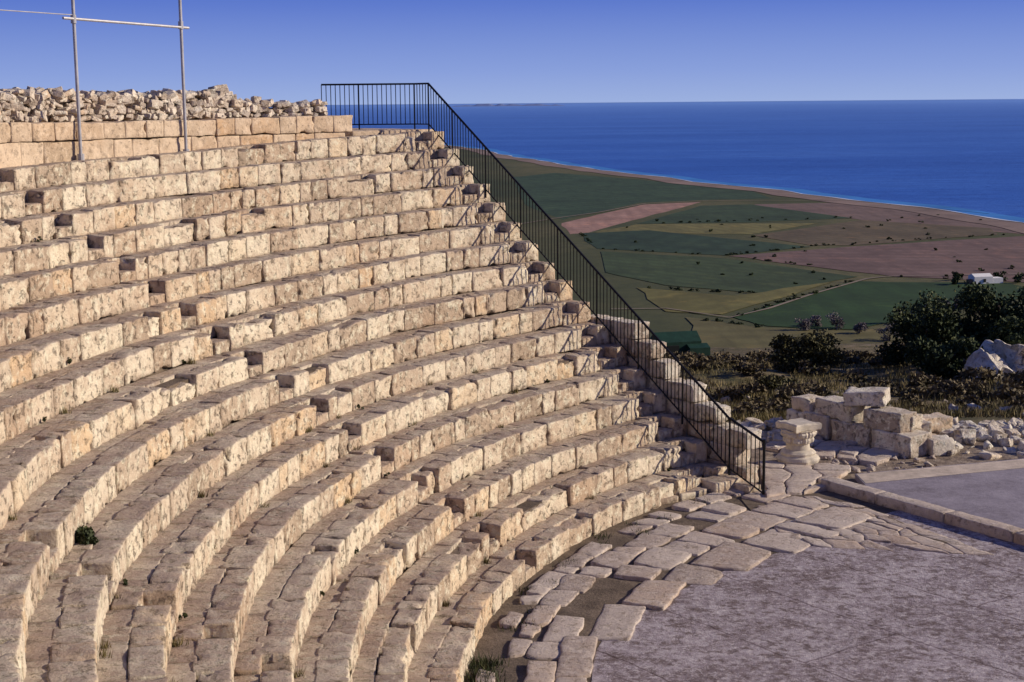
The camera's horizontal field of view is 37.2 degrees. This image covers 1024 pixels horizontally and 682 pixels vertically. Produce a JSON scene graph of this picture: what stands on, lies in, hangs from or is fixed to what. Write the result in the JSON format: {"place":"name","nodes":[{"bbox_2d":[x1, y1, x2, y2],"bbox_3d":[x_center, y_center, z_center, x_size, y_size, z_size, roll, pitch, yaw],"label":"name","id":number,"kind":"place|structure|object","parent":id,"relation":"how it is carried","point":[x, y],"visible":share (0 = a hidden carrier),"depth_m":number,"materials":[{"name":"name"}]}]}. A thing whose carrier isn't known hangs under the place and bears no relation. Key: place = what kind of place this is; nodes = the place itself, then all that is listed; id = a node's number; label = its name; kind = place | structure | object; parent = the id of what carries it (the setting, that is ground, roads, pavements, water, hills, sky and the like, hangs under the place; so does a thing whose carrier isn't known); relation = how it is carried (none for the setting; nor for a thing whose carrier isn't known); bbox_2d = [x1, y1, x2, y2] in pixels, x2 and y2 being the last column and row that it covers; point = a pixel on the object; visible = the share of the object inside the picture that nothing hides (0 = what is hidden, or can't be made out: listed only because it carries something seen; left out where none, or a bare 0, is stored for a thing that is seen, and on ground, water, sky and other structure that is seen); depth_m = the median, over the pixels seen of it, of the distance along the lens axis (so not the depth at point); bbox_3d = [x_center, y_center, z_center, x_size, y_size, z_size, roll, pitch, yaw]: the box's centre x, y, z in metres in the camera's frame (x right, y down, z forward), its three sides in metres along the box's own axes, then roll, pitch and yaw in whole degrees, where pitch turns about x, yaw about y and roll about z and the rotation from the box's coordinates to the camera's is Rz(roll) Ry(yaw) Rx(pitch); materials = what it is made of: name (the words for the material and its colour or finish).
{"place":"outdoors","nodes":[
{"label":"outdoors","id":0,"kind":"place"},
{"bbox_2d":[451,104,564,106],"bbox_3d":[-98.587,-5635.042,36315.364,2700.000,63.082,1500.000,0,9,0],"label":"headland","id":1,"kind":"structure","parent":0,"point":[508,105],"depth_m":35636.16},
{"bbox_2d":[0,0,1023,104],"label":"sky","id":2,"kind":"structure","parent":0,"point":[469,51],"materials":[{"name":"blue"}]},
{"bbox_2d":[269,99,1023,217],"bbox_3d":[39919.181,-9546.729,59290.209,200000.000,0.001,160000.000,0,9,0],"label":"sea","id":3,"kind":"structure","parent":0,"point":[967,154],"depth_m":3187.34,"materials":[{"name":"liquid"}]},
{"bbox_2d":[475,488,870,681],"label":"orchestra paving","id":4,"kind":"structure","parent":0,"point":[567,646],"depth_m":25.26,"materials":[{"name":"stone"}]},
{"bbox_2d":[379,99,1023,478],"bbox_3d":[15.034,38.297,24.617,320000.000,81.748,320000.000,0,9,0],"label":"ground","id":5,"kind":"structure","parent":0,"point":[632,295],"depth_m":714.59,"materials":[{"name":"green plant"}]},
{"bbox_2d":[0,131,760,681],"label":"stone theatre seating","id":6,"kind":"object","parent":5,"relation":"on","point":[258,281],"visible":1,"depth_m":25.68,"materials":[{"name":"stone"}]},
{"bbox_2d":[0,0,188,159],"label":"pipe scaffold","id":7,"kind":"object","parent":6,"relation":"on","point":[73,19],"visible":0.8,"depth_m":30.03,"materials":[{"name":"grey metal"}]},
{"bbox_2d":[0,132,344,167],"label":"course","id":8,"kind":"object","parent":6,"relation":"on","point":[23,154],"visible":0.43,"depth_m":31.16,"materials":[{"name":"stone"}]},
{"bbox_2d":[0,115,352,142],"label":"course","id":9,"kind":"object","parent":8,"relation":"on","point":[13,132],"visible":0.99,"depth_m":32.29,"materials":[{"name":"stone"}]},
{"bbox_2d":[41,121,333,141],"bbox_3d":[-9.290,-2.495,20.858,6.489,0.776,33.864,0,9,6],"label":"ledge","id":10,"kind":"object","parent":6,"relation":"on","point":[136,138],"depth_m":31.82,"materials":[{"name":"stone"}]},
{"bbox_2d":[0,84,327,121],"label":"rubble stones","id":11,"kind":"object","parent":10,"relation":"on","point":[213,102],"visible":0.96,"depth_m":32.28,"materials":[{"name":"beige stone"}]},
{"bbox_2d":[21,98,317,122],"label":"rubble stones","id":12,"kind":"object","parent":10,"relation":"on","point":[63,103],"visible":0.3,"depth_m":32.35,"materials":[{"name":"beige stone"}]},
{"bbox_2d":[8,304,596,681],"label":"stone blocks","id":13,"kind":"structure","parent":6,"relation":"on","point":[175,643],"depth_m":22.30,"materials":[{"name":"beige stone"}]},
{"bbox_2d":[36,236,670,619],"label":"row weeds","id":14,"kind":"object","parent":6,"relation":"on","point":[84,535],"visible":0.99,"depth_m":17.62,"materials":[{"name":"green plant"}]},
{"bbox_2d":[334,128,432,135],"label":"landing slab","id":15,"kind":"structure","parent":6,"relation":"on","point":[365,131],"depth_m":37.42,"materials":[{"name":"stone"}]},
{"bbox_2d":[321,83,765,494],"bbox_3d":[0.640,-1.748,34.576,1.680,8.272,13.969,-9,12,-43],"label":"iron railing","id":16,"kind":"object","parent":6,"relation":"on","point":[730,419],"visible":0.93,"depth_m":33.72,"materials":[{"name":"black metal"}]},
{"bbox_2d":[590,314,761,482],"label":"wall blocks","id":17,"kind":"structure","parent":6,"relation":"attached to","point":[712,457],"depth_m":31.52,"materials":[{"name":"stone"}]},
{"bbox_2d":[650,330,709,355],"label":"green shed","id":18,"kind":"structure","parent":5,"relation":"on","point":[681,341],"depth_m":140.66,"materials":[{"name":"paint"}]},
{"bbox_2d":[667,345,678,353],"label":"door","id":19,"kind":"structure","parent":18,"relation":"in","point":[675,348],"depth_m":140.13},
{"bbox_2d":[464,468,896,681],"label":"earth strip","id":20,"kind":"object","parent":5,"relation":"on","point":[588,605],"visible":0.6,"depth_m":23.74,"materials":[{"name":"brown soil"}]},
{"bbox_2d":[463,651,509,681],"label":"gutter weeds","id":21,"kind":"object","parent":20,"relation":"on","point":[485,664],"visible":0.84,"depth_m":20.69,"materials":[{"name":"green plant"}]},
{"bbox_2d":[499,497,708,631],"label":"gutter weeds","id":22,"kind":"object","parent":20,"relation":"on","point":[638,531],"visible":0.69,"depth_m":25.44,"materials":[{"name":"green plant"}]},
{"bbox_2d":[741,492,946,542],"bbox_3d":[6.003,3.247,28.175,3.150,0.001,3.550,0,9,0],"label":"earth patch","id":23,"kind":"object","parent":20,"relation":"on","point":[830,496],"visible":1,"depth_m":29.20,"materials":[{"name":"brown soil"}]},
{"bbox_2d":[727,417,822,447],"bbox_3d":[5.717,2.137,36.007,2.918,0.762,4.774,0,9,0],"label":"fallen rubble","id":24,"kind":"object","parent":5,"relation":"on","point":[770,430],"visible":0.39,"depth_m":35.32,"materials":[{"name":"stone"}]},
{"bbox_2d":[756,374,798,391],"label":"round bush","id":25,"kind":"object","parent":5,"relation":"on","point":[771,381],"visible":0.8,"depth_m":52.41,"materials":[{"name":"green plant"}]},
{"bbox_2d":[579,214,1023,327],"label":"hedgerow bushes","id":26,"kind":"object","parent":5,"relation":"on","point":[1017,278],"visible":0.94,"depth_m":701.47,"materials":[{"name":"green plant"}]},
{"bbox_2d":[763,327,846,373],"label":"round bush","id":27,"kind":"object","parent":5,"relation":"on","point":[815,348],"visible":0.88,"depth_m":60.30,"materials":[{"name":"green plant"}]},
{"bbox_2d":[662,344,1023,416],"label":"scrub","id":28,"kind":"object","parent":5,"relation":"on","point":[1006,390],"visible":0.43,"depth_m":51.07,"materials":[{"name":"green plant"}]},
{"bbox_2d":[680,355,1023,422],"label":"hill grass","id":29,"kind":"structure","parent":5,"relation":"on","point":[989,411],"depth_m":47.96,"materials":[{"name":"green plant"}]},
{"bbox_2d":[708,387,1023,416],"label":"hill stones","id":30,"kind":"object","parent":5,"relation":"on","point":[950,406],"visible":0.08,"depth_m":43.75,"materials":[{"name":"stone"}]},
{"bbox_2d":[786,387,954,458],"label":"ruined block wall","id":31,"kind":"structure","parent":5,"relation":"on","point":[865,416],"depth_m":33.91,"materials":[{"name":"stone"}]},
{"bbox_2d":[822,446,937,472],"bbox_3d":[6.662,2.475,33.365,5.581,0.276,4.205,0,9,0],"label":"fallen rubble","id":32,"kind":"object","parent":5,"relation":"on","point":[869,468],"visible":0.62,"depth_m":32.34,"materials":[{"name":"stone"}]},
{"bbox_2d":[876,302,962,366],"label":"juniper tree","id":33,"kind":"object","parent":5,"relation":"on","point":[936,326],"visible":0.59,"depth_m":60.34,"materials":[{"name":"green plant"}]},
{"bbox_2d":[820,458,1023,544],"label":"stage platform","id":34,"kind":"structure","parent":5,"relation":"on","point":[986,498],"depth_m":29.37,"materials":[{"name":"stone"}]},
{"bbox_2d":[891,289,968,331],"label":"juniper tree","id":35,"kind":"object","parent":5,"relation":"on","point":[916,307],"visible":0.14,"depth_m":66.65,"materials":[{"name":"green plant"}]},
{"bbox_2d":[844,417,1023,466],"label":"fallen rubble","id":36,"kind":"object","parent":5,"relation":"on","point":[1007,435],"visible":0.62,"depth_m":34.33,"materials":[{"name":"stone"}]},
{"bbox_2d":[902,334,983,378],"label":"juniper tree","id":37,"kind":"object","parent":5,"relation":"on","point":[944,360],"visible":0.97,"depth_m":55.73,"materials":[{"name":"green plant"}]},
{"bbox_2d":[936,370,1023,400],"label":"shrub","id":38,"kind":"object","parent":5,"relation":"on","point":[959,389],"visible":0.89,"depth_m":47.88,"materials":[{"name":"green plant"}]},
{"bbox_2d":[966,273,1002,283],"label":"white farmhouse","id":39,"kind":"object","parent":5,"relation":"on","point":[984,278],"visible":0.85,"depth_m":685.98,"materials":[{"name":"white paint"}]},
{"bbox_2d":[952,280,1023,347],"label":"juniper tree","id":40,"kind":"object","parent":5,"relation":"on","point":[981,302],"visible":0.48,"depth_m":63.70,"materials":[{"name":"green plant"}]},
{"bbox_2d":[961,339,1023,379],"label":"limestone outcrop","id":41,"kind":"object","parent":5,"relation":"on","point":[997,354],"visible":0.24,"depth_m":55.37,"materials":[{"name":"grey stone"}]},
{"bbox_2d":[986,314,1023,344],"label":"juniper tree","id":42,"kind":"object","parent":5,"relation":"on","point":[1008,331],"visible":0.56,"depth_m":58.21,"materials":[{"name":"green plant"}]},
{"bbox_2d":[444,145,1023,232],"bbox_3d":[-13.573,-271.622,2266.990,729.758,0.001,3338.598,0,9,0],"label":"beach","id":43,"kind":"structure","parent":0,"point":[1014,226],"depth_m":1314.90,"materials":[{"name":"beige sand"}]},
{"bbox_2d":[444,143,1023,222],"bbox_3d":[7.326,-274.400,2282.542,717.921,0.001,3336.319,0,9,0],"label":"shallows","id":44,"kind":"structure","parent":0,"point":[980,213],"depth_m":1385.06,"materials":[{"name":"liquid"}]},
{"bbox_2d":[448,145,1023,222],"bbox_3d":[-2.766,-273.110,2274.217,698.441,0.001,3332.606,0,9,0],"label":"surf","id":45,"kind":"structure","parent":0,"point":[785,190],"depth_m":1330.29,"materials":[{"name":"liquid"}]},
{"bbox_2d":[522,200,987,223],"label":"dirt road","id":46,"kind":"structure","parent":0,"point":[705,200],"depth_m":1178.39,"materials":[{"name":"brown soil"}]},
{"bbox_2d":[514,173,1023,347],"bbox_3d":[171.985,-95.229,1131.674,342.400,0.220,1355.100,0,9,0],"label":"farm fields","id":47,"kind":"structure","parent":0,"point":[563,195],"depth_m":832.71,"materials":[{"name":"green plant"}]},
{"bbox_2d":[795,317,811,330],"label":"bare tree","id":48,"kind":"object","parent":47,"relation":"on","point":[804,324],"visible":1,"depth_m":550.70,"materials":[{"name":"grey plant"}]},
{"bbox_2d":[809,315,821,326],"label":"bare tree","id":49,"kind":"object","parent":47,"relation":"on","point":[814,318],"visible":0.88,"depth_m":561.00,"materials":[{"name":"grey plant"}]},
{"bbox_2d":[825,310,844,329],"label":"bare tree","id":50,"kind":"object","parent":47,"relation":"on","point":[834,319],"visible":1,"depth_m":554.35,"materials":[{"name":"grey plant"}]},
{"bbox_2d":[853,322,867,333],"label":"bare tree","id":51,"kind":"object","parent":47,"relation":"on","point":[860,326],"visible":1,"depth_m":541.96,"materials":[{"name":"grey plant"}]},
{"bbox_2d":[876,323,902,340],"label":"bare tree","id":52,"kind":"object","parent":47,"relation":"on","point":[886,337],"visible":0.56,"depth_m":525.48,"materials":[{"name":"grey plant"}]},
{"bbox_2d":[611,274,992,316],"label":"dirt road","id":53,"kind":"structure","parent":0,"point":[784,302],"depth_m":627.25,"materials":[{"name":"brown soil"}]},
{"bbox_2d":[592,510,1023,681],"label":"orchestra floor","id":54,"kind":"structure","parent":0,"point":[832,614],"depth_m":22.48,"materials":[{"name":"stone"}]},
{"bbox_2d":[757,439,993,554],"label":"crazy paving","id":55,"kind":"structure","parent":0,"point":[797,479],"depth_m":29.24,"materials":[{"name":"stone"}]},
{"bbox_2d":[775,418,821,464],"bbox_3d":[6.072,2.139,32.285,0.937,0.890,0.941,0,9,0],"label":"column capital","id":56,"kind":"object","parent":55,"relation":"on","point":[798,434],"visible":1,"depth_m":32.03,"materials":[{"name":"stone"}]}
]}

